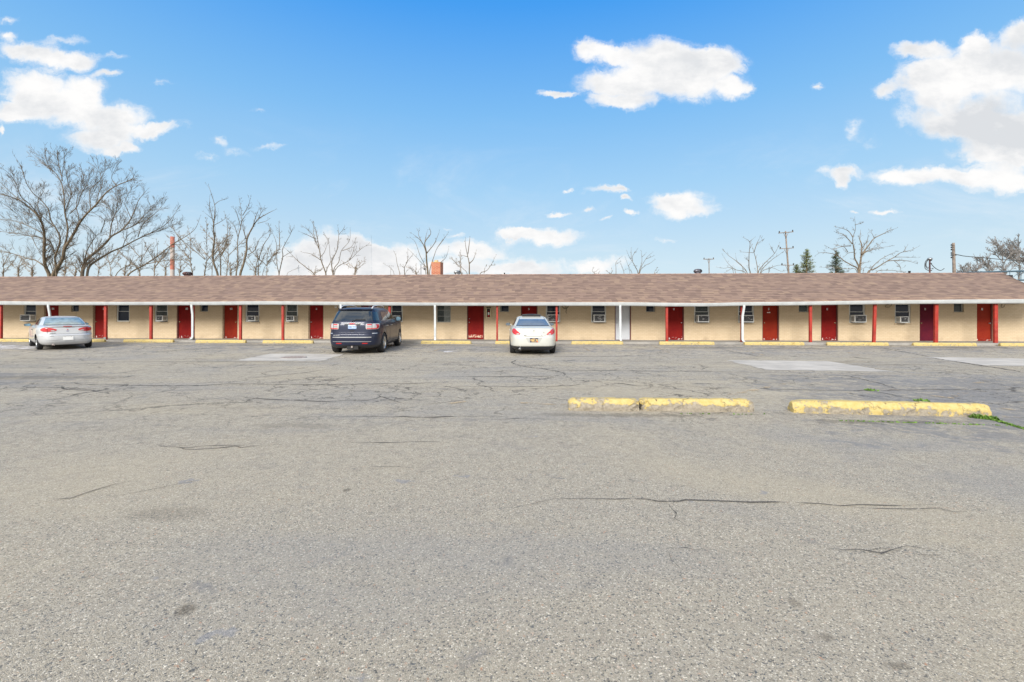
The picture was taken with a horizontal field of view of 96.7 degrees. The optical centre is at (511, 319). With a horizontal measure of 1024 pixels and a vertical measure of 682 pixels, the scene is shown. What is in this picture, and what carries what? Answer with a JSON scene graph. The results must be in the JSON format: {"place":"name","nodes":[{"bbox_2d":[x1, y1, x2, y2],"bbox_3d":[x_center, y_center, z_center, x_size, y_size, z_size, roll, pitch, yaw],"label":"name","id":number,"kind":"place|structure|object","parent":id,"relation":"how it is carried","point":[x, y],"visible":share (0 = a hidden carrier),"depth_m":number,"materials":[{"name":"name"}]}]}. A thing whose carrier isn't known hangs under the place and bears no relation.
{"place":"outdoors","nodes":[
{"label":"outdoors","id":0,"kind":"place"},
{"bbox_2d":[170,236,174,275],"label":"smokestack","id":1,"kind":"object","parent":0,"point":[172,266],"visible":0.66,"depth_m":149.52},
{"bbox_2d":[0,342,1023,681],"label":"parking lot","id":2,"kind":"structure","parent":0,"point":[314,544],"depth_m":2.75,"materials":[{"name":"asphalt"}]},
{"bbox_2d":[0,339,28,341],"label":"wheel stop","id":3,"kind":"object","parent":2,"relation":"on","point":[14,340],"visible":0.73,"depth_m":23.42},
{"bbox_2d":[24,316,91,349],"bbox_3d":[-20.199,0.383,20.320,4.608,1.704,2.100,1,2,39],"label":"parked car","id":4,"kind":"object","parent":2,"relation":"on","point":[56,330],"visible":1,"depth_m":19.09,"materials":[{"name":"silver paint"}]},
{"bbox_2d":[123,339,174,341],"bbox_3d":[-18.493,1.105,23.178,2.604,0.157,0.184,0,0,2],"label":"wheel stop","id":5,"kind":"object","parent":2,"relation":"on","point":[148,340],"visible":0.96,"depth_m":23.11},
{"bbox_2d":[195,340,246,342],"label":"wheel stop","id":6,"kind":"object","parent":2,"relation":"on","point":[220,341],"visible":1,"depth_m":22.76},
{"bbox_2d":[262,340,313,342],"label":"wheel stop","id":7,"kind":"object","parent":2,"relation":"on","point":[288,341],"visible":0.91,"depth_m":22.51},
{"bbox_2d":[240,354,342,360],"bbox_3d":[-7.539,1.300,15.651,3.289,0.049,3.457,0,0,0],"label":"concrete patch","id":8,"kind":"object","parent":2,"relation":"on","point":[309,357],"visible":0.93,"depth_m":15.57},
{"bbox_2d":[330,305,401,351],"bbox_3d":[-6.104,0.338,19.526,2.340,1.877,5.094,0,2,-3],"label":"parked car","id":9,"kind":"object","parent":2,"relation":"on","point":[355,327],"visible":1,"depth_m":17.24,"materials":[{"name":"blue paint"}]},
{"bbox_2d":[421,340,471,343],"bbox_3d":[-3.235,1.135,22.363,2.488,0.159,0.179,0,0,2],"label":"wheel stop","id":10,"kind":"object","parent":2,"relation":"on","point":[446,342],"visible":1,"depth_m":22.29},
{"bbox_2d":[0,346,1019,563],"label":"asphalt cracks","id":11,"kind":"object","parent":2,"relation":"on","point":[553,419],"visible":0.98,"depth_m":6.74,"materials":[{"name":"asphalt"}]},
{"bbox_2d":[0,260,1023,342],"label":"motel building","id":12,"kind":"structure","parent":2,"relation":"on","point":[437,303],"depth_m":24.56,"materials":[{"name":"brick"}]},
{"bbox_2d":[20,315,35,320],"bbox_3d":[-27.428,-0.060,25.802,0.600,0.380,0.365,0,0,3],"label":"air conditioner","id":13,"kind":"object","parent":12,"relation":"attached to","point":[27,317],"visible":1,"depth_m":25.64,"materials":[{"name":"grey"}]},
{"bbox_2d":[23,305,35,322],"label":"window","id":14,"kind":"structure","parent":12,"relation":"in","point":[28,309],"depth_m":26.00,"materials":[{"name":"glass"}]},
{"bbox_2d":[45,305,58,315],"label":"door","id":15,"kind":"structure","parent":12,"relation":"in","point":[54,309],"depth_m":25.97,"materials":[{"name":"red metal"}]},
{"bbox_2d":[94,305,103,337],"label":"door","id":16,"kind":"structure","parent":12,"relation":"in","point":[98,309],"depth_m":25.85,"materials":[{"name":"red metal"}]},
{"bbox_2d":[115,305,129,322],"bbox_3d":[-21.957,-0.333,25.744,0.826,1.113,0.180,0,0,3],"label":"window","id":17,"kind":"structure","parent":12,"relation":"in","point":[122,310],"depth_m":25.76,"materials":[{"name":"glass"}]},
{"bbox_2d":[154,305,167,322],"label":"window","id":18,"kind":"structure","parent":12,"relation":"in","point":[160,310],"depth_m":25.66,"materials":[{"name":"glass"}]},
{"bbox_2d":[177,305,190,337],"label":"door","id":19,"kind":"structure","parent":12,"relation":"in","point":[183,311],"depth_m":25.63,"materials":[{"name":"red metal"}]},
{"bbox_2d":[200,305,207,312],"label":"small window","id":20,"kind":"structure","parent":12,"relation":"in","point":[204,308],"depth_m":25.56,"materials":[{"name":"glass"}]},
{"bbox_2d":[223,305,237,338],"bbox_3d":[-15.738,0.072,25.500,0.865,2.030,0.136,0,0,3],"label":"door","id":21,"kind":"structure","parent":12,"relation":"in","point":[230,312],"depth_m":25.51,"materials":[{"name":"red metal"}]},
{"bbox_2d":[244,305,259,322],"bbox_3d":[-14.463,-0.322,25.405,0.857,1.113,0.180,0,0,3],"label":"window","id":22,"kind":"structure","parent":12,"relation":"in","point":[251,310],"depth_m":25.42,"materials":[{"name":"glass"}]},
{"bbox_2d":[285,305,297,322],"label":"window","id":23,"kind":"structure","parent":12,"relation":"in","point":[291,310],"depth_m":25.32,"materials":[{"name":"glass"}]},
{"bbox_2d":[309,305,323,338],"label":"door","id":24,"kind":"structure","parent":12,"relation":"in","point":[316,312],"depth_m":25.28,"materials":[{"name":"red metal"}]},
{"bbox_2d":[391,306,402,323],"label":"window","id":25,"kind":"structure","parent":12,"relation":"in","point":[395,310],"depth_m":25.05,"materials":[{"name":"glass"}]},
{"bbox_2d":[437,306,450,321],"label":"window","id":26,"kind":"structure","parent":12,"relation":"in","point":[443,312],"depth_m":24.94,"materials":[{"name":"glass"}]},
{"bbox_2d":[467,306,483,338],"bbox_3d":[-1.983,0.092,24.880,0.936,2.030,0.136,0,0,3],"label":"door","id":27,"kind":"structure","parent":12,"relation":"in","point":[475,314],"depth_m":24.89,"materials":[{"name":"red metal"}]},
{"bbox_2d":[500,306,508,312],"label":"small window","id":28,"kind":"structure","parent":12,"relation":"in","point":[503,309],"depth_m":24.80,"materials":[{"name":"glass"}]},
{"bbox_2d":[521,306,535,315],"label":"door","id":29,"kind":"structure","parent":12,"relation":"in","point":[524,309],"depth_m":24.76,"materials":[{"name":"red metal"}]},
{"bbox_2d":[547,314,558,321],"bbox_3d":[2.216,-0.036,24.468,0.619,0.417,0.365,0,0,3],"label":"air conditioner","id":30,"kind":"object","parent":12,"relation":"attached to","point":[551,317],"visible":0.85,"depth_m":24.30,"materials":[{"name":"grey"}]},
{"bbox_2d":[546,306,560,323],"bbox_3d":[2.224,-0.298,24.655,0.850,1.113,0.180,0,0,3],"label":"window","id":31,"kind":"structure","parent":12,"relation":"in","point":[549,309],"depth_m":24.67,"materials":[{"name":"glass"}]},
{"bbox_2d":[593,315,604,321],"bbox_3d":[4.652,-0.028,24.358,0.598,0.415,0.365,0,0,3],"label":"air conditioner","id":32,"kind":"object","parent":12,"relation":"attached to","point":[598,318],"visible":1,"depth_m":24.18,"materials":[{"name":"grey"}]},
{"bbox_2d":[591,306,606,323],"bbox_3d":[4.667,-0.295,24.545,0.867,1.113,0.180,0,0,3],"label":"window","id":33,"kind":"structure","parent":12,"relation":"in","point":[595,310],"depth_m":24.55,"materials":[{"name":"glass"}]},
{"bbox_2d":[615,306,630,339],"bbox_3d":[5.959,0.104,24.522,0.862,2.030,0.136,0,0,3],"label":"door","id":34,"kind":"structure","parent":12,"relation":"in","point":[625,310],"depth_m":24.52,"materials":[{"name":"silver metal"}]},
{"bbox_2d":[646,306,654,312],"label":"small window","id":35,"kind":"structure","parent":12,"relation":"in","point":[649,309],"depth_m":24.45,"materials":[{"name":"glass"}]},
{"bbox_2d":[668,306,683,339],"bbox_3d":[8.737,0.108,24.396,0.900,2.030,0.136,0,0,3],"label":"door","id":36,"kind":"structure","parent":12,"relation":"in","point":[675,313],"depth_m":24.40,"materials":[{"name":"red metal"}]},
{"bbox_2d":[694,306,709,323],"bbox_3d":[10.121,-0.287,24.300,0.866,1.113,0.180,0,0,3],"label":"window","id":37,"kind":"structure","parent":12,"relation":"in","point":[698,310],"depth_m":24.32,"materials":[{"name":"glass"}]},
{"bbox_2d":[696,315,708,322],"bbox_3d":[10.092,-0.016,24.113,0.586,0.403,0.365,0,0,3],"label":"air conditioner","id":38,"kind":"object","parent":12,"relation":"attached to","point":[702,318],"visible":1,"depth_m":23.94,"materials":[{"name":"grey"}]},
{"bbox_2d":[737,306,754,323],"bbox_3d":[12.418,-0.283,24.196,0.890,1.113,0.180,0,0,3],"label":"window","id":39,"kind":"structure","parent":12,"relation":"in","point":[749,310],"depth_m":24.20,"materials":[{"name":"metal"}]},
{"bbox_2d":[739,315,753,322],"bbox_3d":[12.377,-0.008,24.010,0.611,0.402,0.365,0,0,3],"label":"air conditioner","id":40,"kind":"object","parent":12,"relation":"attached to","point":[748,318],"visible":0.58,"depth_m":23.84,"materials":[{"name":"grey"}]},
{"bbox_2d":[762,305,778,339],"bbox_3d":[13.698,0.115,24.173,0.868,2.030,0.136,0,0,3],"label":"door","id":41,"kind":"structure","parent":12,"relation":"in","point":[770,314],"depth_m":24.18,"materials":[{"name":"red metal"}]},
{"bbox_2d":[799,305,808,312],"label":"small window","id":42,"kind":"structure","parent":12,"relation":"in","point":[802,308],"depth_m":24.09,"materials":[{"name":"glass"}]},
{"bbox_2d":[821,305,837,340],"bbox_3d":[16.721,0.119,24.040,0.874,2.030,0.136,0,0,3],"label":"door","id":43,"kind":"structure","parent":12,"relation":"in","point":[829,313],"depth_m":24.04,"materials":[{"name":"red metal"}]},
{"bbox_2d":[849,304,865,323],"bbox_3d":[18.117,-0.275,23.939,0.873,1.113,0.180,0,0,3],"label":"window","id":44,"kind":"structure","parent":12,"relation":"in","point":[857,309],"depth_m":23.95,"materials":[{"name":"glass"}]},
{"bbox_2d":[850,315,866,322],"bbox_3d":[18.079,-0.008,23.754,0.598,0.413,0.365,0,0,3],"label":"air conditioner","id":45,"kind":"object","parent":12,"relation":"attached to","point":[858,318],"visible":1,"depth_m":23.59,"materials":[{"name":"grey"}]},
{"bbox_2d":[895,316,908,322],"bbox_3d":[20.267,0.038,23.655,0.416,0.350,0.365,0,0,3],"label":"air conditioner","id":46,"kind":"object","parent":12,"relation":"attached to","point":[901,319],"visible":1,"depth_m":23.49,"materials":[{"name":"grey"}]},
{"bbox_2d":[894,304,911,324],"bbox_3d":[20.423,-0.272,23.835,0.866,1.113,0.180,0,0,3],"label":"window","id":47,"kind":"structure","parent":12,"relation":"in","point":[900,309],"depth_m":23.85,"materials":[{"name":"glass"}]},
{"bbox_2d":[920,304,933,340],"bbox_3d":[21.693,0.126,23.817,0.828,2.030,0.136,0,0,3],"label":"door","id":48,"kind":"structure","parent":12,"relation":"in","point":[926,310],"depth_m":23.82,"materials":[{"name":"red metal"}]},
{"bbox_2d":[924,257,933,272],"bbox_3d":[27.435,-2.410,30.000,0.675,3.300,0.260,0,0,0],"label":"service mast","id":49,"kind":"object","parent":12,"relation":"attached to","point":[930,259],"visible":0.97,"depth_m":29.97,"materials":[{"name":"grey"}]},
{"bbox_2d":[954,304,963,312],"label":"small window","id":50,"kind":"structure","parent":12,"relation":"in","point":[958,308],"depth_m":23.74,"materials":[{"name":"glass"}]},
{"bbox_2d":[977,304,991,340],"bbox_3d":[24.535,0.131,23.684,0.819,2.030,0.136,0,0,3],"label":"door","id":51,"kind":"structure","parent":12,"relation":"in","point":[984,311],"depth_m":23.69,"materials":[{"name":"red metal"}]},
{"bbox_2d":[506,314,555,352],"bbox_3d":[0.789,0.531,19.249,2.120,1.523,4.814,0,2,-1],"label":"parked car","id":52,"kind":"object","parent":2,"relation":"on","point":[531,331],"visible":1,"depth_m":17.02,"materials":[{"name":"white paint"}]},
{"bbox_2d":[571,341,622,343],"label":"wheel stop","id":53,"kind":"object","parent":2,"relation":"on","point":[596,342],"visible":0.97,"depth_m":22.09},
{"bbox_2d":[567,397,753,411],"bbox_3d":[1.952,1.123,6.038,2.414,0.160,0.265,0,0,3],"label":"broken wheel stop","id":54,"kind":"object","parent":2,"relation":"on","point":[661,404],"visible":1,"depth_m":5.95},
{"bbox_2d":[659,341,714,344],"bbox_3d":[8.434,1.156,22.002,2.632,0.160,0.230,0,0,3],"label":"wheel stop","id":55,"kind":"object","parent":2,"relation":"on","point":[684,343],"visible":1,"depth_m":21.91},
{"bbox_2d":[743,342,804,344],"bbox_3d":[12.554,1.166,21.832,2.797,0.158,0.206,0,0,3],"label":"wheel stop","id":56,"kind":"object","parent":2,"relation":"on","point":[773,343],"visible":0.95,"depth_m":21.75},
{"bbox_2d":[728,360,893,371],"bbox_3d":[7.973,1.269,12.574,3.137,0.093,3.803,0,0,9],"label":"concrete patch","id":57,"kind":"object","parent":2,"relation":"on","point":[802,365],"visible":1,"depth_m":12.24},
{"bbox_2d":[681,413,1023,429],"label":"crack grass","id":58,"kind":"structure","parent":2,"relation":"on","point":[1010,424],"depth_m":5.26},
{"bbox_2d":[826,342,888,345],"bbox_3d":[16.379,1.176,21.615,2.820,0.158,0.257,0,0,4],"label":"wheel stop","id":59,"kind":"object","parent":2,"relation":"on","point":[859,343],"visible":1,"depth_m":21.52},
{"bbox_2d":[788,399,991,416],"bbox_3d":[4.786,1.128,5.815,2.323,0.159,0.211,0,0,6],"label":"wheel stop","id":60,"kind":"object","parent":2,"relation":"on","point":[918,408],"visible":1,"depth_m":5.74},
{"bbox_2d":[912,342,976,345],"bbox_3d":[20.344,1.185,21.439,2.816,0.157,0.217,0,0,4],"label":"wheel stop","id":61,"kind":"object","parent":2,"relation":"on","point":[943,344],"visible":0.99,"depth_m":21.35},
{"bbox_2d":[928,357,1023,365],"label":"concrete patch","id":62,"kind":"object","parent":2,"relation":"on","point":[1002,361],"visible":0.99,"depth_m":14.55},
{"bbox_2d":[968,413,1002,420],"bbox_3d":[5.710,1.181,5.512,0.174,0.055,0.313,0,0,-25],"label":"weed","id":63,"kind":"object","parent":2,"relation":"on","point":[986,417],"visible":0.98,"depth_m":5.50,"materials":[{"name":"green plant"}]},
{"bbox_2d":[998,343,1023,345],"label":"wheel stop","id":64,"kind":"object","parent":2,"relation":"on","point":[1010,344],"visible":0.95,"depth_m":21.26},
{"bbox_2d":[0,0,1023,282],"label":"sky","id":65,"kind":"structure","parent":0,"point":[548,136],"materials":[{"name":"blue"}]},
{"bbox_2d":[3,338,1023,345],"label":"walkway","id":66,"kind":"structure","parent":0,"point":[984,343],"depth_m":23.22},
{"label":"ground","id":67,"kind":"structure","parent":0,"visible":0},
{"bbox_2d":[0,249,16,276],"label":"bare tree","id":68,"kind":"object","parent":67,"relation":"on","point":[5,269],"visible":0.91,"depth_m":51.32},
{"bbox_2d":[13,256,28,276],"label":"bare tree","id":69,"kind":"object","parent":67,"relation":"on","point":[17,272],"visible":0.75,"depth_m":59.05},
{"bbox_2d":[18,252,40,275],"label":"bare tree","id":70,"kind":"object","parent":67,"relation":"on","point":[31,270],"visible":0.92,"depth_m":56.58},
{"bbox_2d":[0,143,143,275],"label":"bare tree","id":71,"kind":"object","parent":67,"relation":"on","point":[55,253],"visible":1,"depth_m":38.49,"materials":[{"name":"brown plant"}]},
{"bbox_2d":[84,250,112,274],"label":"bare tree","id":72,"kind":"object","parent":67,"relation":"on","point":[100,267],"visible":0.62,"depth_m":60.02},
{"bbox_2d":[94,246,121,275],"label":"bare tree","id":73,"kind":"object","parent":67,"relation":"on","point":[110,269],"visible":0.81,"depth_m":58.45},
{"bbox_2d":[64,182,182,275],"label":"bare tree","id":74,"kind":"object","parent":67,"relation":"on","point":[89,263],"visible":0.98,"depth_m":43.76,"materials":[{"name":"brown plant"}]},
{"bbox_2d":[116,248,137,275],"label":"bare tree","id":75,"kind":"object","parent":67,"relation":"on","point":[128,265],"visible":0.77,"depth_m":55.39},
{"bbox_2d":[117,234,152,275],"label":"bare tree","id":76,"kind":"object","parent":67,"relation":"on","point":[140,260],"visible":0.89,"depth_m":53.20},
{"bbox_2d":[143,239,171,275],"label":"bare tree","id":77,"kind":"object","parent":67,"relation":"on","point":[152,251],"visible":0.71,"depth_m":51.04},
{"bbox_2d":[115,215,200,275],"bbox_3d":[-30.796,-3.606,39.923,10.231,10.341,3.353,0,0,25],"label":"bare tree","id":78,"kind":"object","parent":67,"relation":"on","point":[154,259],"visible":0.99,"depth_m":39.92,"materials":[{"name":"brown plant"}]},
{"bbox_2d":[159,250,176,275],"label":"bare tree","id":79,"kind":"object","parent":67,"relation":"on","point":[165,268],"visible":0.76,"depth_m":59.39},
{"bbox_2d":[167,255,189,275],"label":"bare tree","id":80,"kind":"object","parent":67,"relation":"on","point":[179,271],"visible":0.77,"depth_m":57.35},
{"bbox_2d":[165,226,194,275],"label":"bare tree","id":81,"kind":"object","parent":67,"relation":"on","point":[191,269],"visible":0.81,"depth_m":54.91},
{"bbox_2d":[171,217,229,275],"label":"bare tree","id":82,"kind":"object","parent":67,"relation":"on","point":[204,258],"visible":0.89,"depth_m":52.23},
{"bbox_2d":[193,232,232,270],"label":"bare tree","id":83,"kind":"object","parent":67,"relation":"on","point":[216,251],"visible":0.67,"depth_m":59.71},
{"bbox_2d":[204,185,227,275],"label":"bare tree","id":84,"kind":"object","parent":67,"relation":"on","point":[213,250],"visible":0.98,"depth_m":46.83,"materials":[{"name":"brown plant"}]},
{"bbox_2d":[213,211,233,275],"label":"bare tree","id":85,"kind":"object","parent":67,"relation":"on","point":[227,241],"visible":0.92,"depth_m":51.31,"materials":[{"name":"brown plant"}]},
{"bbox_2d":[200,226,253,275],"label":"bare tree","id":86,"kind":"object","parent":67,"relation":"on","point":[226,270],"visible":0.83,"depth_m":59.50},
{"bbox_2d":[221,253,242,275],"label":"bare tree","id":87,"kind":"object","parent":67,"relation":"on","point":[230,270],"visible":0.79,"depth_m":56.37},
{"bbox_2d":[230,195,251,275],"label":"bare tree","id":88,"kind":"object","parent":67,"relation":"on","point":[239,232],"visible":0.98,"depth_m":49.10,"materials":[{"name":"brown plant"}]},
{"bbox_2d":[241,249,265,275],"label":"bare tree","id":89,"kind":"object","parent":67,"relation":"on","point":[252,264],"visible":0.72,"depth_m":53.71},
{"bbox_2d":[239,200,273,274],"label":"bare tree","id":90,"kind":"object","parent":67,"relation":"on","point":[245,255],"visible":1,"depth_m":45.44,"materials":[{"name":"brown plant"}]},
{"bbox_2d":[254,224,272,274],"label":"bare tree","id":91,"kind":"object","parent":67,"relation":"on","point":[258,265],"visible":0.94,"depth_m":51.27,"materials":[{"name":"brown plant"}]},
{"bbox_2d":[248,245,281,274],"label":"bare tree","id":92,"kind":"object","parent":67,"relation":"on","point":[269,260],"visible":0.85,"depth_m":52.14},
{"bbox_2d":[267,224,293,274],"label":"bare tree","id":93,"kind":"object","parent":67,"relation":"on","point":[282,249],"visible":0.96,"depth_m":49.85,"materials":[{"name":"brown plant"}]},
{"bbox_2d":[300,221,332,274],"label":"bare tree","id":94,"kind":"object","parent":67,"relation":"on","point":[313,255],"visible":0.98,"depth_m":44.69,"materials":[{"name":"brown plant"}]},
{"bbox_2d":[331,228,369,274],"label":"bare tree","id":95,"kind":"object","parent":67,"relation":"on","point":[333,271],"visible":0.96,"depth_m":44.88,"materials":[{"name":"brown plant"}]},
{"bbox_2d":[342,259,364,274],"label":"bare tree","id":96,"kind":"object","parent":67,"relation":"on","point":[356,269],"visible":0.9,"depth_m":55.15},
{"bbox_2d":[410,228,448,274],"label":"bare tree","id":97,"kind":"object","parent":67,"relation":"on","point":[426,266],"visible":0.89,"depth_m":49.33,"materials":[{"name":"brown plant"}]},
{"bbox_2d":[456,237,475,273],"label":"bare tree","id":98,"kind":"object","parent":67,"relation":"on","point":[466,256],"visible":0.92,"depth_m":45.64,"materials":[{"name":"brown plant"}]},
{"bbox_2d":[627,251,653,273],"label":"bare tree","id":99,"kind":"object","parent":67,"relation":"on","point":[641,263],"visible":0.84,"depth_m":45.94,"materials":[{"name":"brown plant"}]},
{"bbox_2d":[722,236,754,272],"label":"bare tree","id":100,"kind":"object","parent":67,"relation":"on","point":[732,268],"visible":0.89,"depth_m":50.00,"materials":[{"name":"brown plant"}]},
{"bbox_2d":[739,235,789,272],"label":"bare tree","id":101,"kind":"object","parent":67,"relation":"on","point":[760,268],"visible":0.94,"depth_m":49.02,"materials":[{"name":"brown plant"}]},
{"bbox_2d":[778,230,793,272],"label":"utility pole","id":102,"kind":"object","parent":67,"relation":"on","point":[787,249],"visible":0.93,"depth_m":45.92,"materials":[{"name":"brown wood"}]},
{"bbox_2d":[797,249,815,272],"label":"evergreen tree","id":103,"kind":"object","parent":67,"relation":"on","point":[806,261],"visible":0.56,"depth_m":51.92,"materials":[{"name":"green plant"}]},
{"bbox_2d":[826,250,848,272],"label":"evergreen tree","id":104,"kind":"object","parent":67,"relation":"on","point":[835,268],"visible":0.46,"depth_m":54.90,"materials":[{"name":"green plant"}]},
{"bbox_2d":[815,218,893,272],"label":"bare tree","id":105,"kind":"object","parent":67,"relation":"on","point":[860,263],"visible":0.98,"depth_m":46.53,"materials":[{"name":"brown plant"}]},
{"bbox_2d":[863,246,919,272],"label":"bare tree","id":106,"kind":"object","parent":67,"relation":"on","point":[889,259],"visible":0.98,"depth_m":46.51,"materials":[{"name":"brown plant"}]},
{"bbox_2d":[950,243,956,272],"bbox_3d":[36.901,-2.376,37.991,0.688,7.969,0.322,0,0,0],"label":"utility pole","id":107,"kind":"object","parent":67,"relation":"on","point":[953,255],"visible":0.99,"depth_m":37.92,"materials":[{"name":"brown wood"}]},
{"bbox_2d":[956,262,972,271],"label":"bare tree","id":108,"kind":"object","parent":67,"relation":"on","point":[963,268],"visible":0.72,"depth_m":65.62,"materials":[{"name":"grey plant"}]},
{"bbox_2d":[965,261,986,271],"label":"bare tree","id":109,"kind":"object","parent":67,"relation":"on","point":[973,269],"visible":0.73,"depth_m":68.75,"materials":[{"name":"grey plant"}]},
{"bbox_2d":[972,250,1001,270],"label":"bare tree","id":110,"kind":"object","parent":67,"relation":"on","point":[988,265],"visible":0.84,"depth_m":70.92,"materials":[{"name":"grey plant"}]},
{"bbox_2d":[956,270,1023,280],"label":"steel gantry","id":111,"kind":"object","parent":67,"relation":"on","point":[997,272],"visible":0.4,"depth_m":43.39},
{"bbox_2d":[985,233,1023,278],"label":"bare tree","id":112,"kind":"object","parent":67,"relation":"on","point":[998,245],"visible":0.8,"depth_m":75.97,"materials":[{"name":"grey plant"}]},
{"bbox_2d":[985,244,1023,273],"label":"bare tree","id":113,"kind":"object","parent":67,"relation":"on","point":[1003,263],"visible":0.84,"depth_m":74.91,"materials":[{"name":"grey plant"}]},
{"bbox_2d":[1004,237,1023,263],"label":"bare tree","id":114,"kind":"object","parent":67,"relation":"on","point":[1014,245],"visible":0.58,"depth_m":78.75,"materials":[{"name":"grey plant"}]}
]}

